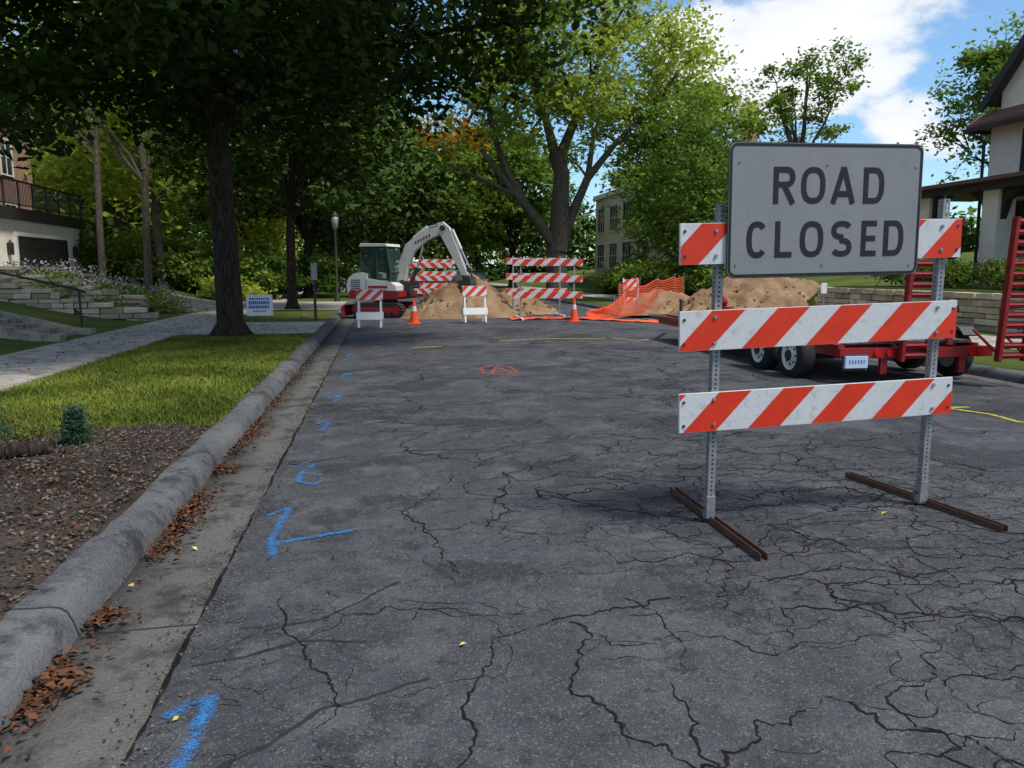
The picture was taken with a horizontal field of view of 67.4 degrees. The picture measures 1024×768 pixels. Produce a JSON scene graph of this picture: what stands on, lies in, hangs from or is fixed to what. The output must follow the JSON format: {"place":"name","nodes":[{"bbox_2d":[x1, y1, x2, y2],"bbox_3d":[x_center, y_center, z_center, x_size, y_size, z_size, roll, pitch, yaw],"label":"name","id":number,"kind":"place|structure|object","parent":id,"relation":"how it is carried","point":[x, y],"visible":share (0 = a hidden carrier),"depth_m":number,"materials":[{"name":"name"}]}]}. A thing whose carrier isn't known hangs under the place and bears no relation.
{"place":"outdoors","nodes":[
{"label":"outdoors","id":0,"kind":"place"},
{"bbox_2d":[0,332,312,441],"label":"grass","id":1,"kind":"structure","parent":0,"point":[152,363],"depth_m":9.94,"materials":[{"name":"green plant"}]},
{"bbox_2d":[0,288,319,390],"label":"sidewalk","id":2,"kind":"structure","parent":0,"point":[42,357],"depth_m":14.87,"materials":[{"name":"concrete"}]},
{"bbox_2d":[0,319,312,416],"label":"fallen leaves","id":3,"kind":"object","parent":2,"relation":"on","point":[128,358],"visible":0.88,"depth_m":12.62,"materials":[{"name":"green plant"}]},
{"bbox_2d":[77,278,346,310],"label":"driveway","id":4,"kind":"structure","parent":0,"point":[202,304],"depth_m":32.63,"materials":[{"name":"concrete"}]},
{"bbox_2d":[183,322,324,334],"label":"driveway","id":5,"kind":"structure","parent":0,"point":[287,327],"depth_m":20.05,"materials":[{"name":"concrete"}]},
{"bbox_2d":[246,295,272,326],"bbox_3d":[-6.609,-1.915,20.120,0.660,0.850,0.023,-2,9,-12],"label":"yard sign","id":6,"kind":"object","parent":5,"relation":"on","point":[259,305],"visible":1,"depth_m":20.09,"materials":[{"name":"white paint"}]},
{"bbox_2d":[0,251,1023,439],"bbox_3d":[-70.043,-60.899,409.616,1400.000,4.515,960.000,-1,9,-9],"label":"ground","id":7,"kind":"structure","parent":0,"point":[100,325],"depth_m":22.93,"materials":[{"name":"green plant"}]},
{"bbox_2d":[0,176,85,277],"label":"garage","id":8,"kind":"structure","parent":7,"relation":"on","point":[31,235],"depth_m":31.68,"materials":[{"name":"white paint"}]},
{"bbox_2d":[0,65,34,209],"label":"brick house","id":9,"kind":"structure","parent":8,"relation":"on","point":[7,169],"depth_m":39.52,"materials":[{"name":"brown brick"}]},
{"bbox_2d":[0,311,95,341],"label":"concrete steps","id":10,"kind":"structure","parent":7,"relation":"on","point":[17,326],"depth_m":17.29,"materials":[{"name":"grey concrete"}]},
{"bbox_2d":[0,271,86,327],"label":"handrail","id":11,"kind":"object","parent":10,"relation":"on","point":[54,284],"visible":1,"depth_m":17.80,"materials":[{"name":"black metal"}]},
{"bbox_2d":[0,1,106,278],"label":"maple tree","id":12,"kind":"object","parent":7,"relation":"on","point":[95,153],"visible":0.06,"depth_m":29.43,"materials":[{"name":"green plant"}]},
{"bbox_2d":[0,266,143,306],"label":"stone retaining wall","id":13,"kind":"structure","parent":7,"relation":"on","point":[135,300],"depth_m":24.52,"materials":[{"name":"stone"}]},
{"bbox_2d":[0,278,158,320],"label":"stone retaining wall","id":14,"kind":"structure","parent":7,"relation":"on","point":[47,299],"depth_m":21.93,"materials":[{"name":"stone"}]},
{"bbox_2d":[12,1,161,291],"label":"maple tree","id":15,"kind":"object","parent":7,"relation":"on","point":[142,176],"visible":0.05,"depth_m":31.36,"materials":[{"name":"brown plant"}]},
{"bbox_2d":[0,422,211,619],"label":"mulch bed","id":16,"kind":"object","parent":7,"relation":"on","point":[18,553],"visible":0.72,"depth_m":5.14,"materials":[{"name":"brown wood"}]},
{"bbox_2d":[0,399,21,441],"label":"dwarf conifer","id":17,"kind":"object","parent":16,"relation":"on","point":[5,428],"visible":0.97,"depth_m":6.75,"materials":[{"name":"green plant"}]},
{"bbox_2d":[0,441,50,459],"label":"log","id":18,"kind":"object","parent":16,"relation":"on","point":[12,450],"visible":0.9,"depth_m":6.10,"materials":[{"name":"brown wood"}]},
{"bbox_2d":[50,401,103,445],"bbox_3d":[-3.745,0.352,6.564,0.392,0.425,0.420,7,11,38],"label":"dwarf conifer","id":19,"kind":"object","parent":16,"relation":"on","point":[74,427],"visible":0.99,"depth_m":6.54,"materials":[{"name":"green plant"}]},
{"bbox_2d":[0,411,221,588],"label":"fallen leaves","id":20,"kind":"object","parent":16,"relation":"on","point":[33,569],"visible":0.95,"depth_m":5.36,"materials":[{"name":"brown plant"}]},
{"bbox_2d":[1,256,211,308],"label":"lavender bed","id":21,"kind":"object","parent":7,"relation":"on","point":[96,279],"visible":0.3,"depth_m":27.72,"materials":[{"name":"purple plant"}]},
{"bbox_2d":[8,261,207,314],"bbox_3d":[-13.391,-2.898,25.171,6.216,2.341,5.586,-1,9,-9],"label":"garden shrub","id":22,"kind":"object","parent":7,"relation":"on","point":[153,298],"visible":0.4,"depth_m":26.07,"materials":[{"name":"green plant"}]},
{"bbox_2d":[24,47,234,272],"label":"maple tree","id":23,"kind":"object","parent":7,"relation":"on","point":[114,210],"visible":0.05,"depth_m":46.19,"materials":[{"name":"green plant"}]},
{"bbox_2d":[13,59,250,288],"bbox_3d":[-16.690,-10.930,36.350,12.104,13.030,12.128,-1,9,-9],"label":"maple tree","id":24,"kind":"object","parent":7,"relation":"on","point":[81,164],"visible":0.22,"depth_m":34.15,"materials":[{"name":"green plant"}]},
{"bbox_2d":[140,295,150,311],"bbox_3d":[-12.931,-2.677,26.124,1.222,0.731,1.033,-1,9,-9],"label":"boulder","id":25,"kind":"object","parent":7,"relation":"on","point":[146,304],"visible":0.2,"depth_m":26.02,"materials":[{"name":"stone"}]},
{"bbox_2d":[149,301,180,312],"bbox_3d":[-12.133,-2.632,26.765,1.114,0.548,0.770,-1,9,-9],"label":"boulder","id":26,"kind":"object","parent":7,"relation":"on","point":[165,306],"visible":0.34,"depth_m":26.51,"materials":[{"name":"stone"}]},
{"bbox_2d":[0,299,355,733],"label":"curb","id":27,"kind":"structure","parent":7,"relation":"on","point":[41,626],"depth_m":4.03,"materials":[{"name":"concrete"}]},
{"bbox_2d":[0,300,364,767],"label":"gutter","id":28,"kind":"object","parent":7,"relation":"on","point":[82,721],"depth_m":3.53,"materials":[{"name":"grey concrete"}]},
{"bbox_2d":[121,322,353,766],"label":"gutter seam","id":29,"kind":"object","parent":28,"relation":"on","point":[165,683],"visible":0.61,"depth_m":3.45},
{"bbox_2d":[177,303,197,312],"bbox_3d":[-11.617,-2.626,27.267,0.872,0.473,0.565,-1,9,-9],"label":"boulder","id":30,"kind":"object","parent":7,"relation":"on","point":[191,309],"visible":0.4,"depth_m":27.12,"materials":[{"name":"stone"}]},
{"bbox_2d":[74,226,369,297],"bbox_3d":[-15.147,-6.641,42.822,15.363,4.622,13.631,-1,9,-9],"label":"shrub mass","id":31,"kind":"object","parent":7,"relation":"on","point":[124,251],"visible":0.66,"depth_m":38.37,"materials":[{"name":"green plant"}]},
{"bbox_2d":[187,269,286,301],"bbox_3d":[-14.338,-5.016,40.321,5.126,2.526,10.026,-1,9,-9],"label":"shrub mass","id":32,"kind":"object","parent":7,"relation":"on","point":[208,289],"visible":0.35,"depth_m":36.98,"materials":[{"name":"green plant"}]},
{"bbox_2d":[150,168,324,258],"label":"maple tree","id":33,"kind":"object","parent":7,"relation":"on","point":[249,233],"visible":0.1,"depth_m":48.79,"materials":[{"name":"green plant"}]},
{"bbox_2d":[123,0,446,308],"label":"shade tree","id":34,"kind":"object","parent":7,"relation":"on","point":[252,163],"visible":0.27,"depth_m":28.21,"materials":[{"name":"green plant"}]},
{"bbox_2d":[171,3,435,297],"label":"shade tree","id":35,"kind":"object","parent":7,"relation":"on","point":[306,225],"visible":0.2,"depth_m":41.72,"materials":[{"name":"green plant"}]},
{"bbox_2d":[300,313,310,317],"bbox_3d":[-6.570,-2.153,24.406,0.343,0.187,0.247,-4,9,-26],"label":"boulder","id":36,"kind":"object","parent":7,"relation":"on","point":[304,315],"visible":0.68,"depth_m":24.32,"materials":[{"name":"stone"}]},
{"bbox_2d":[291,261,335,319],"bbox_3d":[-5.908,-2.762,22.777,1.300,1.750,0.060,-1,9,-9],"label":"survey marker post","id":37,"kind":"object","parent":7,"relation":"on","point":[313,271],"visible":1,"depth_m":22.76,"materials":[{"name":"metal"}]},
{"bbox_2d":[297,277,347,291],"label":"parked car","id":38,"kind":"object","parent":7,"relation":"on","point":[343,289],"visible":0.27,"depth_m":54.22,"materials":[{"name":"silver paint"}]},
{"bbox_2d":[0,0,664,337],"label":"shade tree","id":39,"kind":"object","parent":7,"relation":"on","point":[192,44],"visible":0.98,"depth_m":14.72,"materials":[{"name":"green plant"}]},
{"bbox_2d":[330,211,340,301],"bbox_3d":[-8.408,-6.070,36.624,0.386,4.250,0.386,-1,9,-9],"label":"street lamp","id":40,"kind":"object","parent":7,"relation":"on","point":[334,221],"visible":0.92,"depth_m":36.55,"materials":[{"name":"metal"}]},
{"bbox_2d":[279,98,468,278],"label":"shade tree","id":41,"kind":"object","parent":7,"relation":"on","point":[433,201],"visible":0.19,"depth_m":56.94,"materials":[{"name":"green plant"}]},
{"bbox_2d":[295,128,460,277],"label":"shade tree","id":42,"kind":"object","parent":7,"relation":"on","point":[411,234],"visible":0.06,"depth_m":75.85,"materials":[{"name":"green plant"}]},
{"bbox_2d":[389,130,525,269],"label":"shade tree","id":43,"kind":"object","parent":7,"relation":"on","point":[478,262],"visible":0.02,"depth_m":87.09,"materials":[{"name":"green plant"}]},
{"bbox_2d":[387,109,595,287],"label":"shade tree","id":44,"kind":"object","parent":7,"relation":"on","point":[531,171],"visible":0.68,"depth_m":62.12,"materials":[{"name":"green plant"}]},
{"bbox_2d":[29,121,980,282],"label":"distant trees","id":45,"kind":"object","parent":7,"relation":"on","point":[537,246],"visible":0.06,"depth_m":101.14,"materials":[{"name":"green plant"}]},
{"bbox_2d":[427,0,779,291],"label":"elm tree","id":46,"kind":"object","parent":7,"relation":"on","point":[555,235],"visible":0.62,"depth_m":44.16,"materials":[{"name":"green plant"}]},
{"bbox_2d":[403,109,491,161],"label":"autumn foliage","id":47,"kind":"object","parent":46,"relation":"attached to","point":[446,135],"visible":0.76,"depth_m":40.80,"materials":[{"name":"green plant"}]},
{"bbox_2d":[618,275,640,313],"bbox_3d":[4.734,-3.570,29.994,0.308,1.401,6.674,2,9,15],"label":"barricade","id":48,"kind":"object","parent":7,"relation":"on","point":[619,290],"visible":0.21,"depth_m":27.46,"materials":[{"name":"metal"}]},
{"bbox_2d":[623,278,638,303],"bbox_3d":[4.348,-3.272,28.084,0.600,1.186,0.235,-1,9,-9],"label":"striped board","id":49,"kind":"object","parent":7,"relation":"on","point":[630,283],"visible":0.46,"depth_m":28.05,"materials":[{"name":"white paint"}]},
{"bbox_2d":[588,288,689,315],"bbox_3d":[5.667,-3.131,28.657,4.817,0.883,4.883,-1,9,-9],"label":"dirt pile","id":50,"kind":"object","parent":7,"relation":"on","point":[665,302],"visible":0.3,"depth_m":27.52,"materials":[{"name":"beige soil"}]},
{"bbox_2d":[593,179,706,275],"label":"apartment building","id":51,"kind":"structure","parent":7,"relation":"on","point":[608,244],"depth_m":60.30,"materials":[{"name":"beige paint"}]},
{"bbox_2d":[585,139,719,225],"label":"tall tree","id":52,"kind":"object","parent":7,"relation":"on","point":[604,176],"visible":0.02,"depth_m":62.70,"materials":[{"name":"green plant"}]},
{"bbox_2d":[588,251,726,295],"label":"shrub mass","id":53,"kind":"object","parent":7,"relation":"on","point":[699,278],"visible":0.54,"depth_m":42.51,"materials":[{"name":"green plant"}]},
{"bbox_2d":[601,68,760,296],"bbox_3d":[7.915,-9.246,36.884,9.086,10.578,8.874,-1,9,-9],"label":"boulevard tree","id":54,"kind":"object","parent":7,"relation":"on","point":[703,197],"visible":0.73,"depth_m":35.93,"materials":[{"name":"green plant"}]},
{"bbox_2d":[604,69,791,244],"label":"boulevard tree","id":55,"kind":"object","parent":7,"relation":"on","point":[749,123],"visible":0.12,"depth_m":46.58,"materials":[{"name":"green plant"}]},
{"bbox_2d":[668,295,750,313],"bbox_3d":[6.940,-2.682,26.015,3.400,0.745,3.232,-1,9,-9],"label":"dirt pile","id":56,"kind":"object","parent":7,"relation":"on","point":[705,304],"visible":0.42,"depth_m":25.37,"materials":[{"name":"brown soil"}]},
{"bbox_2d":[411,275,1023,383],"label":"curb","id":57,"kind":"structure","parent":7,"relation":"on","point":[1009,375],"depth_m":11.78,"materials":[{"name":"concrete"}]},
{"bbox_2d":[722,295,729,309],"bbox_3d":[6.179,-2.223,22.447,0.400,0.760,0.329,-1,9,-9],"label":"fire hydrant","id":58,"kind":"object","parent":7,"relation":"on","point":[725,306],"visible":0.39,"depth_m":22.34,"materials":[{"name":"red metal"}]},
{"bbox_2d":[439,281,1023,389],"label":"gutter","id":59,"kind":"object","parent":7,"relation":"on","point":[989,380],"visible":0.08,"depth_m":11.71,"materials":[{"name":"concrete"}]},
{"bbox_2d":[682,276,820,307],"bbox_3d":[8.931,-3.408,27.269,6.624,1.653,4.800,-1,9,-9],"label":"dirt pile","id":60,"kind":"object","parent":7,"relation":"on","point":[774,292],"visible":0.44,"depth_m":26.10,"materials":[{"name":"beige soil"}]},
{"bbox_2d":[740,107,806,142],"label":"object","id":61,"kind":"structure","parent":7,"relation":"on","point":[754,135],"depth_m":61.88,"materials":[{"name":"green plant"}]},
{"bbox_2d":[739,28,873,142],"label":"tall tree","id":62,"kind":"object","parent":7,"relation":"on","point":[779,101],"visible":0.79,"depth_m":49.93,"materials":[{"name":"green plant"}]},
{"bbox_2d":[814,287,1023,331],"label":"stone retaining wall","id":63,"kind":"structure","parent":7,"relation":"on","point":[979,311],"depth_m":18.57,"materials":[{"name":"stone"}]},
{"bbox_2d":[864,258,1023,290],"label":"hedge","id":64,"kind":"object","parent":7,"relation":"on","point":[956,274],"visible":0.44,"depth_m":19.86,"materials":[{"name":"green plant"}]},
{"bbox_2d":[940,219,978,286],"bbox_3d":[12.691,-3.697,22.116,1.242,2.052,1.175,-1,9,-9],"label":"shrub","id":65,"kind":"object","parent":7,"relation":"on","point":[965,230],"visible":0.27,"depth_m":21.79,"materials":[{"name":"green plant"}]},
{"bbox_2d":[897,9,1023,260],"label":"tall tree","id":66,"kind":"object","parent":7,"relation":"on","point":[991,60],"visible":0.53,"depth_m":41.56,"materials":[{"name":"green plant"}]},
{"bbox_2d":[917,34,1023,288],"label":"stucco house","id":67,"kind":"structure","parent":7,"relation":"on","point":[997,192],"depth_m":22.84,"materials":[{"name":"white paint"}]},
{"bbox_2d":[2,0,1023,270],"label":"sky","id":68,"kind":"structure","parent":0,"point":[905,40],"materials":[{"name":"blue"}]},
{"bbox_2d":[122,274,1023,767],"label":"road","id":69,"kind":"structure","parent":0,"point":[528,710],"depth_m":3.85,"materials":[{"name":"grey asphalt"}]},
{"bbox_2d":[77,350,342,767],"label":"road grit","id":70,"kind":"object","parent":69,"relation":"on","point":[131,736],"visible":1,"depth_m":3.92,"materials":[{"name":"grey gravel"}]},
{"bbox_2d":[162,331,380,767],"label":"blue paint marking","id":71,"kind":"object","parent":69,"relation":"on","point":[204,716],"visible":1,"depth_m":2.83,"materials":[{"name":"blue paint"}]},
{"bbox_2d":[191,581,430,767],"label":"tar seam","id":72,"kind":"object","parent":69,"relation":"on","point":[296,725],"visible":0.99,"depth_m":2.94,"materials":[{"name":"black asphalt"}]},
{"bbox_2d":[356,289,383,327],"bbox_3d":[-3.918,-2.085,21.167,0.720,1.044,0.470,-1,8,-6],"label":"folding barricade","id":73,"kind":"object","parent":69,"relation":"on","point":[369,294],"visible":1,"depth_m":21.04,"materials":[{"name":"white paint"}]},
{"bbox_2d":[341,222,476,317],"bbox_3d":[-3.385,-3.811,25.703,4.490,3.140,1.590,3,9,17],"label":"mini excavator","id":74,"kind":"object","parent":69,"relation":"on","point":[402,287],"visible":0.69,"depth_m":25.41,"materials":[{"name":"metal"}]},
{"bbox_2d":[408,300,420,324],"bbox_3d":[-2.829,-2.080,22.174,0.360,0.698,0.360,-1,9,-9],"label":"traffic cone","id":75,"kind":"object","parent":69,"relation":"on","point":[414,318],"visible":1,"depth_m":22.10,"materials":[{"name":"orange plastic"}]},
{"bbox_2d":[408,261,451,300],"bbox_3d":[-3.233,-3.860,30.114,1.750,1.900,1.300,-1,8,-8],"label":"striped barricade","id":76,"kind":"object","parent":69,"relation":"on","point":[446,265],"visible":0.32,"depth_m":30.04,"materials":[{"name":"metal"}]},
{"bbox_2d":[419,258,456,295],"bbox_3d":[-3.155,-4.337,32.737,1.600,2.050,1.300,-2,9,-15],"label":"striped barricade","id":77,"kind":"object","parent":69,"relation":"on","point":[452,273],"visible":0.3,"depth_m":32.62,"materials":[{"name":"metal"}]},
{"bbox_2d":[447,270,461,282],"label":"parked car","id":78,"kind":"object","parent":69,"relation":"on","point":[458,276],"visible":0.09,"depth_m":73.29,"materials":[{"name":"silver paint"}]},
{"bbox_2d":[399,273,527,318],"bbox_3d":[-1.626,-3.005,25.945,4.400,1.514,3.823,-1,9,-9],"label":"dirt pile","id":79,"kind":"object","parent":69,"relation":"on","point":[444,301],"visible":0.74,"depth_m":24.94,"materials":[{"name":"beige soil"}]},
{"bbox_2d":[461,286,487,322],"bbox_3d":[-1.096,-2.329,22.331,0.720,1.044,0.470,-2,9,-13],"label":"folding barricade","id":80,"kind":"object","parent":69,"relation":"on","point":[474,291],"visible":1,"depth_m":22.22,"materials":[{"name":"white paint"}]},
{"bbox_2d":[461,270,488,282],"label":"parked car","id":81,"kind":"object","parent":69,"relation":"on","point":[480,274],"visible":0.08,"depth_m":60.81,"materials":[{"name":"paint"}]},
{"bbox_2d":[128,502,915,720],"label":"yellow leaves","id":82,"kind":"object","parent":69,"relation":"on","point":[175,717],"visible":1,"depth_m":3.87,"materials":[{"name":"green plant"}]},
{"bbox_2d":[500,288,560,314],"bbox_3d":[-0.099,-3.003,27.795,3.950,0.952,3.317,-1,9,-9],"label":"dirt pile","id":83,"kind":"object","parent":69,"relation":"on","point":[533,306],"visible":0.36,"depth_m":27.14,"materials":[{"name":"beige soil"}]},
{"bbox_2d":[506,256,567,316],"bbox_3d":[0.819,-3.256,25.532,2.100,1.970,1.300,-2,9,-11],"label":"striped barricade","id":84,"kind":"object","parent":69,"relation":"on","point":[509,277],"visible":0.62,"depth_m":25.45,"materials":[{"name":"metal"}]},
{"bbox_2d":[512,257,582,319],"bbox_3d":[1.103,-2.979,23.865,2.200,1.910,1.300,-1,8,-6],"label":"striped barricade","id":85,"kind":"object","parent":69,"relation":"on","point":[521,278],"visible":0.88,"depth_m":23.78,"materials":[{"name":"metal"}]},
{"bbox_2d":[323,344,809,618],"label":"scattered leaves","id":86,"kind":"object","parent":69,"relation":"on","point":[402,493],"visible":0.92,"depth_m":5.37,"materials":[{"name":"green plant"}]},
{"bbox_2d":[567,298,580,321],"bbox_3d":[1.839,-2.190,22.750,0.360,0.698,0.360,-1,9,-9],"label":"traffic cone","id":87,"kind":"object","parent":69,"relation":"on","point":[573,316],"visible":1,"depth_m":22.68,"materials":[{"name":"orange plastic"}]},
{"bbox_2d":[510,316,658,322],"bbox_3d":[2.254,-2.026,24.030,4.716,0.138,1.452,0,8,-3],"label":"fallen safety fence","id":88,"kind":"object","parent":69,"relation":"on","point":[548,317],"visible":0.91,"depth_m":23.96,"materials":[{"name":"orange plastic"}]},
{"bbox_2d":[153,314,1023,767],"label":"road cracks","id":89,"kind":"object","parent":69,"relation":"on","point":[679,468],"visible":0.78,"depth_m":4.14,"materials":[{"name":"black asphalt"}]},
{"bbox_2d":[586,273,684,319],"bbox_3d":[5.333,-3.405,28.741,0.889,1.501,11.634,4,9,27],"label":"safety fence","id":90,"kind":"object","parent":69,"relation":"on","point":[596,312],"visible":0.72,"depth_m":25.73,"materials":[{"name":"plastic"}]},
{"bbox_2d":[414,338,1019,421],"bbox_3d":[3.629,-0.386,12.984,4.959,0.047,11.562,-8,11,-42],"label":"yellow paint marking","id":91,"kind":"object","parent":69,"relation":"on","point":[673,342],"visible":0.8,"depth_m":8.61,"materials":[{"name":"yellow paint"}]},
{"bbox_2d":[669,142,1007,561],"bbox_3d":[1.844,-0.295,4.665,1.866,2.250,1.365,-2,9,-11],"label":"road closed barricade","id":92,"kind":"object","parent":69,"relation":"on","point":[795,209],"visible":1,"depth_m":4.52,"materials":[{"name":"metal"}]},
{"bbox_2d":[659,217,1023,377],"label":"equipment trailer","id":93,"kind":"object","parent":69,"relation":"on","point":[958,352],"visible":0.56,"depth_m":10.49,"materials":[{"name":"metal"}]},
{"bbox_2d":[489,282,1021,349],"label":"sidewalk","id":94,"kind":"structure","parent":0,"point":[991,340],"depth_m":16.57,"materials":[{"name":"concrete"}]},
{"bbox_2d":[821,283,826,305],"bbox_3d":[9.005,-2.394,22.203,0.180,1.050,0.040,-1,9,-9],"label":"utility marker","id":95,"kind":"object","parent":94,"relation":"on","point":[823,288],"visible":0.69,"depth_m":22.14,"materials":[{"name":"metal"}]}
]}

